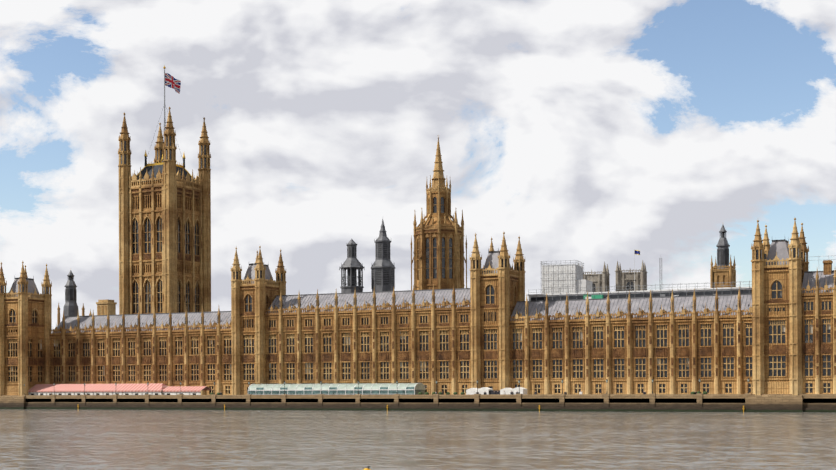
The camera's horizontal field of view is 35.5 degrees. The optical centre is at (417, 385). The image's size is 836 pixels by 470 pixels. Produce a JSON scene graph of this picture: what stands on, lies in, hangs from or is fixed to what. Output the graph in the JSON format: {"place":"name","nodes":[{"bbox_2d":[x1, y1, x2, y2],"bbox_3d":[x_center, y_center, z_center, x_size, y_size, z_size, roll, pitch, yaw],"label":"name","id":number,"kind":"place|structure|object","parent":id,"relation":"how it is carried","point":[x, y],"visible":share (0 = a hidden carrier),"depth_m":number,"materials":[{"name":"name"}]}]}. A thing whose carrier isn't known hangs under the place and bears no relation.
{"place":"outdoors","nodes":[
{"label":"outdoors","id":0,"kind":"place"},
{"bbox_2d":[28,383,211,391],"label":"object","id":1,"kind":"object","parent":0,"point":[154,387],"visible":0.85,"depth_m":362.48,"materials":[{"name":"pink fabric"}]},
{"bbox_2d":[136,65,194,179],"bbox_3d":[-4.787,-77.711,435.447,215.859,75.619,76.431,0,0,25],"label":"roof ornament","id":2,"kind":"object","parent":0,"point":[161,163],"visible":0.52,"depth_m":466.28,"materials":[{"name":"gold metal"}]},
{"bbox_2d":[165,73,180,93],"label":"flag","id":3,"kind":"object","parent":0,"point":[171,83],"visible":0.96,"depth_m":470.95,"materials":[{"name":"white fabric"}]},
{"bbox_2d":[248,387,424,394],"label":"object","id":4,"kind":"object","parent":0,"point":[332,391],"visible":0.48,"depth_m":331.76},
{"bbox_2d":[24,379,748,389],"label":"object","id":5,"kind":"object","parent":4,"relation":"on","point":[419,386],"visible":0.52,"depth_m":332.89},
{"bbox_2d":[14,232,815,330],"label":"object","id":6,"kind":"object","parent":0,"point":[354,273],"visible":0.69,"depth_m":379.72,"materials":[{"name":"grey metal"}]},
{"bbox_2d":[0,409,835,469],"bbox_3d":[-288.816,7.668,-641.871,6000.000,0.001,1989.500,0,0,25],"label":"water","id":7,"kind":"structure","parent":0,"point":[67,439],"depth_m":148.18,"materials":[{"name":"brown liquid"}]},
{"bbox_2d":[77,404,744,469],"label":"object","id":8,"kind":"object","parent":7,"relation":"in","point":[743,408],"visible":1,"depth_m":306.21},
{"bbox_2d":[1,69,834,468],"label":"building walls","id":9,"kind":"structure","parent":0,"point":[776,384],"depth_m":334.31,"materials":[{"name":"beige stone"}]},
{"bbox_2d":[0,107,835,395],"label":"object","id":10,"kind":"object","parent":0,"point":[168,178],"visible":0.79,"depth_m":351.47,"materials":[{"name":"beige stone"}]},
{"bbox_2d":[0,393,835,412],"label":"river wall","id":11,"kind":"structure","parent":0,"point":[773,403],"depth_m":316.51,"materials":[{"name":"grey stone"}]},
{"bbox_2d":[0,0,835,329],"label":"sky","id":12,"kind":"structure","parent":0,"point":[591,133],"materials":[{"name":"white"}]},
{"bbox_2d":[5,187,835,380],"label":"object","id":13,"kind":"object","parent":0,"point":[826,348],"visible":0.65,"depth_m":331.77,"materials":[{"name":"stone"}]},
{"bbox_2d":[11,319,830,374],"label":"blind","id":14,"kind":"object","parent":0,"point":[783,330],"visible":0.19,"depth_m":331.69,"materials":[{"name":"white fabric"}]},
{"bbox_2d":[9,242,833,332],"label":"roof","id":15,"kind":"structure","parent":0,"point":[781,249],"depth_m":326.17,"materials":[{"name":"grey metal"}]},
{"bbox_2d":[26,398,834,402],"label":"wall","id":16,"kind":"structure","parent":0,"point":[570,399],"depth_m":312.21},
{"bbox_2d":[59,219,834,332],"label":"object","id":17,"kind":"object","parent":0,"point":[70,308],"visible":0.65,"depth_m":414.74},
{"bbox_2d":[220,390,696,394],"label":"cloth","id":18,"kind":"object","parent":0,"point":[492,392],"visible":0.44,"depth_m":314.93,"materials":[{"name":"fabric"}]},
{"bbox_2d":[210,391,707,394],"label":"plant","id":19,"kind":"object","parent":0,"point":[463,393],"visible":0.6,"depth_m":318.52,"materials":[{"name":"green plant"}]},
{"bbox_2d":[248,249,751,394],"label":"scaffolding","id":20,"kind":"object","parent":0,"point":[560,276],"visible":0.42,"depth_m":393.76,"materials":[{"name":"white metal"}]},
{"bbox_2d":[583,295,602,298],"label":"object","id":21,"kind":"object","parent":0,"point":[596,296],"visible":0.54,"depth_m":325.56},
{"bbox_2d":[578,260,646,291],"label":"abbey","id":22,"kind":"structure","parent":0,"point":[603,280],"depth_m":695.60,"materials":[{"name":"grey stone"}]}
]}

